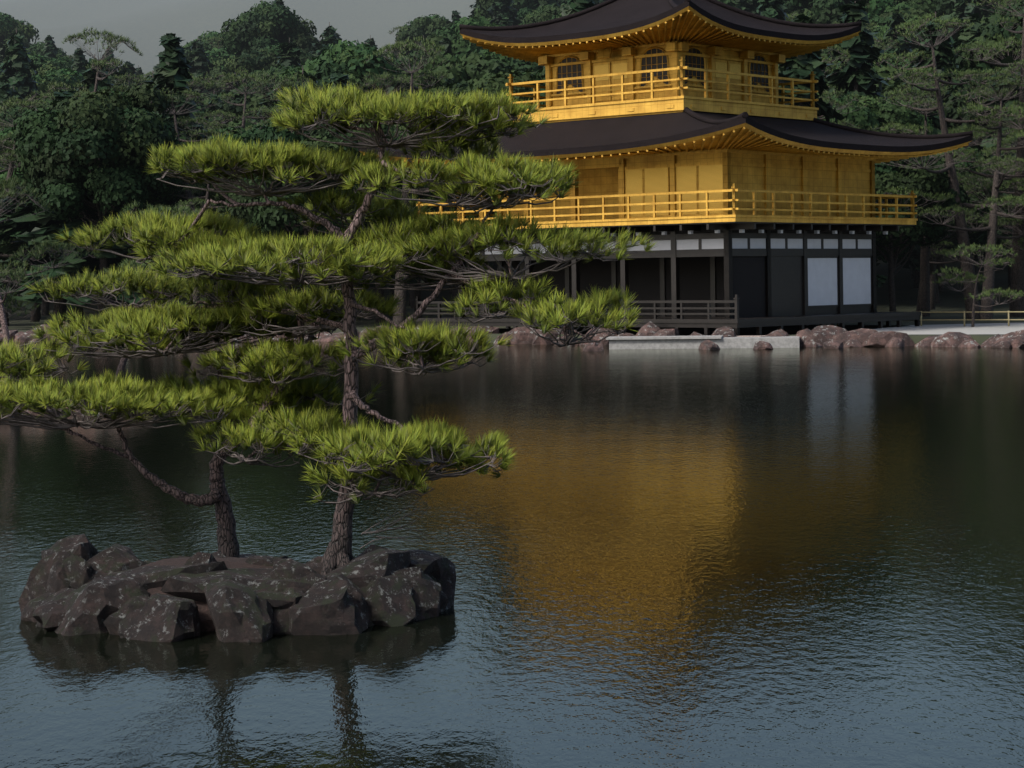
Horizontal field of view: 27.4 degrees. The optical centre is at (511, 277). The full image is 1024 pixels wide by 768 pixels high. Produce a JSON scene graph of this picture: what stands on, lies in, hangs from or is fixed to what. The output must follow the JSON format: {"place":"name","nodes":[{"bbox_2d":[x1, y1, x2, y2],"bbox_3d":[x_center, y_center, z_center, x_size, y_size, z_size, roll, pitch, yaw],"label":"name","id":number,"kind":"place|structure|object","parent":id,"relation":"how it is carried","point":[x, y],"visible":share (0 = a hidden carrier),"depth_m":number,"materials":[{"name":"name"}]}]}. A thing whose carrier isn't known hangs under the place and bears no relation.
{"place":"outdoors","nodes":[
{"label":"outdoors","id":0,"kind":"place"},
{"bbox_2d":[0,341,1023,767],"bbox_3d":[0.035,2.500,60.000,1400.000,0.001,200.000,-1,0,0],"label":"pond water","id":1,"kind":"structure","parent":0,"point":[806,557],"depth_m":17.70,"materials":[{"name":"liquid"}]},
{"bbox_2d":[0,379,158,417],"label":"island rocks","id":2,"kind":"object","parent":1,"relation":"in","point":[35,414],"depth_m":39.34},
{"bbox_2d":[0,176,99,377],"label":"island pine","id":3,"kind":"object","parent":2,"relation":"on","point":[7,185],"visible":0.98,"depth_m":41.34,"materials":[{"name":"green plant"}]},
{"bbox_2d":[71,199,215,379],"bbox_3d":[-7.600,0.610,42.573,3.454,4.424,3.855,-1,0,0],"label":"island pine","id":4,"kind":"object","parent":2,"relation":"on","point":[123,361],"visible":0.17,"depth_m":42.56,"materials":[{"name":"green plant"}]},
{"bbox_2d":[18,534,455,642],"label":"islet rocks","id":5,"kind":"object","parent":1,"relation":"in","point":[81,584],"visible":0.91,"depth_m":15.17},
{"bbox_2d":[0,77,659,574],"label":"islet pines","id":6,"kind":"object","parent":5,"relation":"on","point":[276,401],"visible":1,"depth_m":15.77,"materials":[{"name":"green plant"}]},
{"bbox_2d":[0,0,1023,344],"bbox_3d":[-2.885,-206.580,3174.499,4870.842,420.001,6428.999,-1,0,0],"label":"ground","id":7,"kind":"structure","parent":0,"point":[144,24],"depth_m":1863.03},
{"bbox_2d":[0,80,14,108],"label":"forest tree","id":8,"kind":"object","parent":7,"relation":"on","point":[5,93],"visible":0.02,"depth_m":185.28,"materials":[{"name":"green plant"}]},
{"bbox_2d":[0,28,38,101],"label":"forest tree","id":9,"kind":"object","parent":7,"relation":"on","point":[18,62],"visible":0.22,"depth_m":225.21,"materials":[{"name":"green plant"}]},
{"bbox_2d":[0,103,38,306],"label":"forest tree","id":10,"kind":"object","parent":7,"relation":"on","point":[13,113],"visible":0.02,"depth_m":148.71,"materials":[{"name":"green plant"}]},
{"bbox_2d":[0,12,39,46],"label":"forest tree","id":11,"kind":"object","parent":7,"relation":"on","point":[9,24],"visible":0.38,"depth_m":379.48,"materials":[{"name":"green plant"}]},
{"bbox_2d":[0,96,47,257],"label":"forest tree","id":12,"kind":"object","parent":7,"relation":"on","point":[10,158],"visible":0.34,"depth_m":101.51,"materials":[{"name":"green plant"}]},
{"bbox_2d":[0,125,60,321],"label":"forest tree","id":13,"kind":"object","parent":7,"relation":"on","point":[35,316],"visible":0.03,"depth_m":117.73,"materials":[{"name":"green plant"}]},
{"bbox_2d":[0,189,61,325],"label":"forest tree","id":14,"kind":"object","parent":7,"relation":"on","point":[4,241],"visible":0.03,"depth_m":105.12,"materials":[{"name":"green plant"}]},
{"bbox_2d":[0,54,68,77],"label":"forest tree","id":15,"kind":"object","parent":7,"relation":"on","point":[42,64],"visible":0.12,"depth_m":269.16,"materials":[{"name":"green plant"}]},
{"bbox_2d":[41,35,57,59],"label":"forest tree","id":16,"kind":"object","parent":7,"relation":"on","point":[50,50],"visible":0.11,"depth_m":337.71,"materials":[{"name":"green plant"}]},
{"bbox_2d":[25,41,73,62],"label":"forest tree","id":17,"kind":"object","parent":7,"relation":"on","point":[37,47],"visible":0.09,"depth_m":361.12,"materials":[{"name":"green plant"}]},
{"bbox_2d":[11,88,99,315],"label":"forest tree","id":18,"kind":"object","parent":7,"relation":"on","point":[47,95],"visible":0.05,"depth_m":109.26,"materials":[{"name":"green plant"}]},
{"bbox_2d":[31,68,83,100],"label":"forest tree","id":19,"kind":"object","parent":7,"relation":"on","point":[69,76],"visible":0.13,"depth_m":230.59,"materials":[{"name":"green plant"}]},
{"bbox_2d":[71,48,87,77],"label":"forest tree","id":20,"kind":"object","parent":7,"relation":"on","point":[80,63],"visible":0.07,"depth_m":274.27,"materials":[{"name":"green plant"}]},
{"bbox_2d":[0,27,171,320],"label":"forest tree","id":21,"kind":"object","parent":7,"relation":"on","point":[110,38],"visible":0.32,"depth_m":101.79,"materials":[{"name":"green plant"}]},
{"bbox_2d":[0,90,179,326],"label":"forest tree","id":22,"kind":"object","parent":7,"relation":"on","point":[41,226],"visible":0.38,"depth_m":98.80,"materials":[{"name":"green plant"}]},
{"bbox_2d":[77,54,113,300],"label":"forest tree","id":23,"kind":"object","parent":7,"relation":"on","point":[89,76],"visible":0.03,"depth_m":159.37,"materials":[{"name":"green plant"}]},
{"bbox_2d":[10,84,185,320],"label":"forest tree","id":24,"kind":"object","parent":7,"relation":"on","point":[125,130],"visible":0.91,"depth_m":96.08,"materials":[{"name":"green plant"}]},
{"bbox_2d":[104,73,152,90],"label":"forest tree","id":25,"kind":"object","parent":7,"relation":"on","point":[125,77],"visible":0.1,"depth_m":161.04,"materials":[{"name":"green plant"}]},
{"bbox_2d":[79,116,210,304],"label":"forest tree","id":26,"kind":"object","parent":7,"relation":"on","point":[174,199],"visible":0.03,"depth_m":105.21,"materials":[{"name":"green plant"}]},
{"bbox_2d":[120,177,204,309],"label":"forest tree","id":27,"kind":"object","parent":7,"relation":"on","point":[199,192],"visible":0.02,"depth_m":102.69,"materials":[{"name":"green plant"}]},
{"bbox_2d":[112,33,217,301],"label":"forest tree","id":28,"kind":"object","parent":7,"relation":"on","point":[170,71],"visible":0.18,"depth_m":115.12,"materials":[{"name":"green plant"}]},
{"bbox_2d":[109,87,224,309],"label":"forest tree","id":29,"kind":"object","parent":7,"relation":"on","point":[189,120],"visible":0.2,"depth_m":102.12,"materials":[{"name":"green plant"}]},
{"bbox_2d":[128,143,240,304],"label":"forest tree","id":30,"kind":"object","parent":7,"relation":"on","point":[196,295],"visible":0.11,"depth_m":97.07,"materials":[{"name":"green plant"}]},
{"bbox_2d":[145,71,235,135],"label":"forest tree","id":31,"kind":"object","parent":7,"relation":"on","point":[207,85],"visible":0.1,"depth_m":129.47,"materials":[{"name":"green plant"}]},
{"bbox_2d":[186,39,215,98],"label":"forest tree","id":32,"kind":"object","parent":7,"relation":"on","point":[199,61],"visible":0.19,"depth_m":280.63,"materials":[{"name":"green plant"}]},
{"bbox_2d":[181,30,223,61],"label":"forest tree","id":33,"kind":"object","parent":7,"relation":"on","point":[187,46],"visible":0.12,"depth_m":359.27,"materials":[{"name":"green plant"}]},
{"bbox_2d":[203,91,225,293],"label":"forest tree","id":34,"kind":"object","parent":7,"relation":"on","point":[218,105],"visible":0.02,"depth_m":164.44,"materials":[{"name":"green plant"}]},
{"bbox_2d":[192,47,239,92],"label":"forest tree","id":35,"kind":"object","parent":7,"relation":"on","point":[221,58],"visible":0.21,"depth_m":303.56,"materials":[{"name":"green plant"}]},
{"bbox_2d":[195,120,273,300],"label":"forest tree","id":36,"kind":"object","parent":7,"relation":"on","point":[237,135],"visible":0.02,"depth_m":108.03,"materials":[{"name":"green plant"}]},
{"bbox_2d":[202,67,288,300],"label":"forest tree","id":37,"kind":"object","parent":7,"relation":"on","point":[247,76],"visible":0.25,"depth_m":141.63,"materials":[{"name":"green plant"}]},
{"bbox_2d":[204,64,300,123],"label":"forest tree","id":38,"kind":"object","parent":7,"relation":"on","point":[253,100],"visible":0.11,"depth_m":167.46,"materials":[{"name":"green plant"}]},
{"bbox_2d":[228,117,280,288],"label":"forest tree","id":39,"kind":"object","parent":7,"relation":"on","point":[239,123],"depth_m":148.46,"materials":[{"name":"green plant"}]},
{"bbox_2d":[236,104,283,287],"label":"forest tree","id":40,"kind":"object","parent":7,"relation":"on","point":[267,111],"visible":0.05,"depth_m":129.01,"materials":[{"name":"green plant"}]},
{"bbox_2d":[251,79,277,121],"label":"forest tree","id":41,"kind":"object","parent":7,"relation":"on","point":[268,102],"visible":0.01,"depth_m":155.20,"materials":[{"name":"green plant"}]},
{"bbox_2d":[219,0,317,62],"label":"forest tree","id":42,"kind":"object","parent":7,"relation":"on","point":[259,26],"visible":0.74,"depth_m":291.23,"materials":[{"name":"green plant"}]},
{"bbox_2d":[226,42,315,86],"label":"forest tree","id":43,"kind":"object","parent":7,"relation":"on","point":[265,58],"visible":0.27,"depth_m":268.91,"materials":[{"name":"green plant"}]},
{"bbox_2d":[240,72,330,316],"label":"forest tree","id":44,"kind":"object","parent":7,"relation":"on","point":[284,80],"visible":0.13,"depth_m":106.97,"materials":[{"name":"green plant"}]},
{"bbox_2d":[205,123,366,308],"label":"forest tree","id":45,"kind":"object","parent":7,"relation":"on","point":[261,132],"visible":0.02,"depth_m":97.66,"materials":[{"name":"green plant"}]},
{"bbox_2d":[273,37,300,71],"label":"forest tree","id":46,"kind":"object","parent":7,"relation":"on","point":[289,53],"visible":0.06,"depth_m":226.59,"materials":[{"name":"green plant"}]},
{"bbox_2d":[282,65,319,292],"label":"forest tree","id":47,"kind":"object","parent":7,"relation":"on","point":[306,75],"visible":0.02,"depth_m":126.14,"materials":[{"name":"green plant"}]},
{"bbox_2d":[224,114,383,325],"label":"forest tree","id":48,"kind":"object","parent":7,"relation":"on","point":[267,218],"visible":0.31,"depth_m":92.29,"materials":[{"name":"green plant"}]},
{"bbox_2d":[301,71,350,310],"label":"forest tree","id":49,"kind":"object","parent":7,"relation":"on","point":[338,76],"visible":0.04,"depth_m":129.29,"materials":[{"name":"green plant"}]},
{"bbox_2d":[316,22,341,56],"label":"forest tree","id":50,"kind":"object","parent":7,"relation":"on","point":[329,34],"visible":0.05,"depth_m":269.37,"materials":[{"name":"green plant"}]},
{"bbox_2d":[270,39,430,113],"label":"forest tree","id":51,"kind":"object","parent":7,"relation":"on","point":[347,59],"visible":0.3,"depth_m":152.48,"materials":[{"name":"green plant"}]},
{"bbox_2d":[352,71,417,307],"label":"forest tree","id":52,"kind":"object","parent":7,"relation":"on","point":[386,76],"visible":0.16,"depth_m":135.36,"materials":[{"name":"green plant"}]},
{"bbox_2d":[311,36,469,326],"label":"forest tree","id":53,"kind":"object","parent":7,"relation":"on","point":[388,48],"visible":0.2,"depth_m":94.77,"materials":[{"name":"green plant"}]},
{"bbox_2d":[350,119,438,322],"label":"forest tree","id":54,"kind":"object","parent":7,"relation":"on","point":[399,186],"visible":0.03,"depth_m":100.72,"materials":[{"name":"green plant"}]},
{"bbox_2d":[374,89,450,317],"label":"forest tree","id":55,"kind":"object","parent":7,"relation":"on","point":[416,292],"visible":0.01,"depth_m":110.45,"materials":[{"name":"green plant"}]},
{"bbox_2d":[393,48,433,90],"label":"forest tree","id":56,"kind":"object","parent":7,"relation":"on","point":[411,56],"visible":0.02,"depth_m":232.53,"materials":[{"name":"green plant"}]},
{"bbox_2d":[395,15,454,58],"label":"forest tree","id":57,"kind":"object","parent":7,"relation":"on","point":[420,27],"visible":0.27,"depth_m":322.47,"materials":[{"name":"green plant"}]},
{"bbox_2d":[409,51,513,92],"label":"forest tree","id":58,"kind":"object","parent":7,"relation":"on","point":[472,65],"visible":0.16,"depth_m":157.61,"materials":[{"name":"green plant"}]},
{"bbox_2d":[418,15,504,58],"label":"forest tree","id":59,"kind":"object","parent":7,"relation":"on","point":[459,46],"visible":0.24,"depth_m":227.15,"materials":[{"name":"green plant"}]},
{"bbox_2d":[401,68,545,216],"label":"forest tree","id":60,"kind":"object","parent":7,"relation":"on","point":[492,83],"visible":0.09,"depth_m":93.81,"materials":[{"name":"green plant"}]},
{"bbox_2d":[487,0,520,25],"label":"forest tree","id":61,"kind":"object","parent":7,"relation":"on","point":[503,13],"visible":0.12,"depth_m":298.36,"materials":[{"name":"green plant"}]},
{"bbox_2d":[472,0,538,24],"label":"forest tree","id":62,"kind":"object","parent":7,"relation":"on","point":[484,5],"visible":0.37,"depth_m":315.60,"materials":[{"name":"green plant"}]},
{"bbox_2d":[475,49,539,73],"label":"forest tree","id":63,"kind":"object","parent":7,"relation":"on","point":[522,65],"visible":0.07,"depth_m":175.55,"materials":[{"name":"green plant"}]},
{"bbox_2d":[0,321,1023,350],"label":"shore stones","id":64,"kind":"object","parent":7,"relation":"on","point":[650,335],"visible":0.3,"depth_m":71.29,"materials":[{"name":"stone"}]},
{"bbox_2d":[517,5,553,24],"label":"forest tree","id":65,"kind":"object","parent":7,"relation":"on","point":[527,14],"visible":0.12,"depth_m":287.39,"materials":[{"name":"green plant"}]},
{"bbox_2d":[532,4,566,22],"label":"forest tree","id":66,"kind":"object","parent":7,"relation":"on","point":[548,13],"visible":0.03,"depth_m":250.74,"materials":[{"name":"green plant"}]},
{"bbox_2d":[560,0,594,16],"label":"forest tree","id":67,"kind":"object","parent":7,"relation":"on","point":[572,7],"visible":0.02,"depth_m":129.94,"materials":[{"name":"green plant"}]},
{"bbox_2d":[358,0,972,336],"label":"golden pavilion","id":68,"kind":"structure","parent":7,"relation":"on","point":[711,164],"depth_m":78.93,"materials":[{"name":"gold metal"}]},
{"bbox_2d":[740,0,760,14],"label":"conifer tree","id":69,"kind":"object","parent":7,"relation":"on","point":[751,6],"visible":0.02,"depth_m":243.24,"materials":[{"name":"green plant"}]},
{"bbox_2d":[756,0,788,20],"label":"forest tree","id":70,"kind":"object","parent":7,"relation":"on","point":[771,8],"visible":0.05,"depth_m":186.20,"materials":[{"name":"green plant"}]},
{"bbox_2d":[778,45,867,127],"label":"forest tree","id":71,"kind":"object","parent":7,"relation":"on","point":[838,92],"visible":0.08,"depth_m":96.63,"materials":[{"name":"green plant"}]},
{"bbox_2d":[778,54,868,127],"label":"forest tree","id":72,"kind":"object","parent":7,"relation":"on","point":[844,122],"visible":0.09,"depth_m":101.91,"materials":[{"name":"green plant"}]},
{"bbox_2d":[778,14,886,286],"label":"forest tree","id":73,"kind":"object","parent":7,"relation":"on","point":[801,66],"visible":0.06,"depth_m":92.31,"materials":[{"name":"green plant"}]},
{"bbox_2d":[786,0,895,23],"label":"forest tree","id":74,"kind":"object","parent":7,"relation":"on","point":[824,12],"visible":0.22,"depth_m":220.24,"materials":[{"name":"green plant"}]},
{"bbox_2d":[822,53,909,93],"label":"forest tree","id":75,"kind":"object","parent":7,"relation":"on","point":[884,71],"visible":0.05,"depth_m":132.27,"materials":[{"name":"green plant"}]},
{"bbox_2d":[825,0,919,273],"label":"forest tree","id":76,"kind":"object","parent":7,"relation":"on","point":[855,75],"visible":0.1,"depth_m":117.08,"materials":[{"name":"green plant"}]},
{"bbox_2d":[816,93,936,134],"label":"forest tree","id":77,"kind":"object","parent":7,"relation":"on","point":[874,112],"visible":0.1,"depth_m":110.63,"materials":[{"name":"green plant"}]},
{"bbox_2d":[873,37,901,55],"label":"forest tree","id":78,"kind":"object","parent":7,"relation":"on","point":[878,42],"visible":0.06,"depth_m":169.03,"materials":[{"name":"green plant"}]},
{"bbox_2d":[876,215,917,262],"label":"forest tree","id":79,"kind":"object","parent":7,"relation":"on","point":[883,250],"visible":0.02,"depth_m":100.67,"materials":[{"name":"green plant"}]},
{"bbox_2d":[866,0,930,27],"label":"forest tree","id":80,"kind":"object","parent":7,"relation":"on","point":[909,9],"visible":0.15,"depth_m":219.27,"materials":[{"name":"green plant"}]},
{"bbox_2d":[883,13,913,60],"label":"forest tree","id":81,"kind":"object","parent":7,"relation":"on","point":[898,18],"visible":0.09,"depth_m":188.70,"materials":[{"name":"green plant"}]},
{"bbox_2d":[877,94,944,303],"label":"forest tree","id":82,"kind":"object","parent":7,"relation":"on","point":[937,290],"visible":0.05,"depth_m":116.03,"materials":[{"name":"green plant"}]},
{"bbox_2d":[869,15,955,55],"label":"forest tree","id":83,"kind":"object","parent":7,"relation":"on","point":[881,29],"visible":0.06,"depth_m":201.50,"materials":[{"name":"green plant"}]},
{"bbox_2d":[875,155,969,311],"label":"forest tree","id":84,"kind":"object","parent":7,"relation":"on","point":[924,181],"visible":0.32,"depth_m":92.17,"materials":[{"name":"green plant"}]},
{"bbox_2d":[837,311,1023,325],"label":"bamboo fence","id":85,"kind":"object","parent":7,"relation":"on","point":[964,319],"visible":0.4,"depth_m":81.16,"materials":[{"name":"beige"}]},
{"bbox_2d":[905,0,958,37],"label":"forest tree","id":86,"kind":"object","parent":7,"relation":"on","point":[940,7],"visible":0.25,"depth_m":220.69,"materials":[{"name":"green plant"}]},
{"bbox_2d":[878,81,988,287],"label":"forest tree","id":87,"kind":"object","parent":7,"relation":"on","point":[916,272],"visible":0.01,"depth_m":129.72,"materials":[{"name":"green plant"}]},
{"bbox_2d":[911,81,957,263],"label":"forest tree","id":88,"kind":"object","parent":7,"relation":"on","point":[934,116],"visible":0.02,"depth_m":120.75,"materials":[{"name":"green plant"}]},
{"bbox_2d":[868,76,1006,316],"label":"forest tree","id":89,"kind":"object","parent":7,"relation":"on","point":[924,301],"visible":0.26,"depth_m":98.04,"materials":[{"name":"green plant"}]},
{"bbox_2d":[898,12,982,292],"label":"forest tree","id":90,"kind":"object","parent":7,"relation":"on","point":[943,51],"visible":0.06,"depth_m":125.16,"materials":[{"name":"green plant"}]},
{"bbox_2d":[871,12,1023,318],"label":"forest tree","id":91,"kind":"object","parent":7,"relation":"on","point":[960,220],"visible":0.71,"depth_m":92.18,"materials":[{"name":"green plant"}]},
{"bbox_2d":[916,152,988,311],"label":"forest tree","id":92,"kind":"object","parent":7,"relation":"on","point":[947,244],"visible":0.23,"depth_m":104.58,"materials":[{"name":"green plant"}]},
{"bbox_2d":[943,13,982,88],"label":"forest tree","id":93,"kind":"object","parent":7,"relation":"on","point":[965,35],"visible":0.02,"depth_m":139.81,"materials":[{"name":"green plant"}]},
{"bbox_2d":[914,147,1013,309],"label":"forest tree","id":94,"kind":"object","parent":7,"relation":"on","point":[932,258],"visible":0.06,"depth_m":108.41,"materials":[{"name":"green plant"}]},
{"bbox_2d":[915,72,1023,318],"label":"forest tree","id":95,"kind":"object","parent":7,"relation":"on","point":[995,188],"visible":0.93,"depth_m":91.66,"materials":[{"name":"green plant"}]},
{"bbox_2d":[939,0,1000,38],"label":"forest tree","id":96,"kind":"object","parent":7,"relation":"on","point":[962,8],"visible":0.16,"depth_m":218.16,"materials":[{"name":"green plant"}]},
{"bbox_2d":[932,242,1023,326],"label":"garden pine","id":97,"kind":"object","parent":7,"relation":"on","point":[975,279],"visible":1,"depth_m":79.50,"materials":[{"name":"green plant"}]},
{"bbox_2d":[941,0,1023,316],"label":"forest tree","id":98,"kind":"object","parent":7,"relation":"on","point":[1017,278],"visible":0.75,"depth_m":94.49,"materials":[{"name":"green plant"}]},
{"bbox_2d":[942,1,1023,147],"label":"forest tree","id":99,"kind":"object","parent":7,"relation":"on","point":[994,34],"visible":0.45,"depth_m":120.81,"materials":[{"name":"green plant"}]},
{"bbox_2d":[958,35,1021,156],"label":"forest tree","id":100,"kind":"object","parent":7,"relation":"on","point":[1002,44],"visible":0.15,"depth_m":116.48,"materials":[{"name":"green plant"}]},
{"bbox_2d":[966,128,1017,248],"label":"forest tree","id":101,"kind":"object","parent":7,"relation":"on","point":[988,179],"visible":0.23,"depth_m":104.98,"materials":[{"name":"green plant"}]},
{"bbox_2d":[971,50,1020,301],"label":"forest tree","id":102,"kind":"object","parent":7,"relation":"on","point":[1008,59],"visible":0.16,"depth_m":113.98,"materials":[{"name":"green plant"}]},
{"bbox_2d":[974,115,1023,218],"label":"forest tree","id":103,"kind":"object","parent":7,"relation":"on","point":[1008,198],"visible":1,"depth_m":86.58,"materials":[{"name":"green plant"}]},
{"bbox_2d":[978,0,1023,32],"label":"forest tree","id":104,"kind":"object","parent":7,"relation":"on","point":[984,22],"visible":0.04,"depth_m":158.53,"materials":[{"name":"green plant"}]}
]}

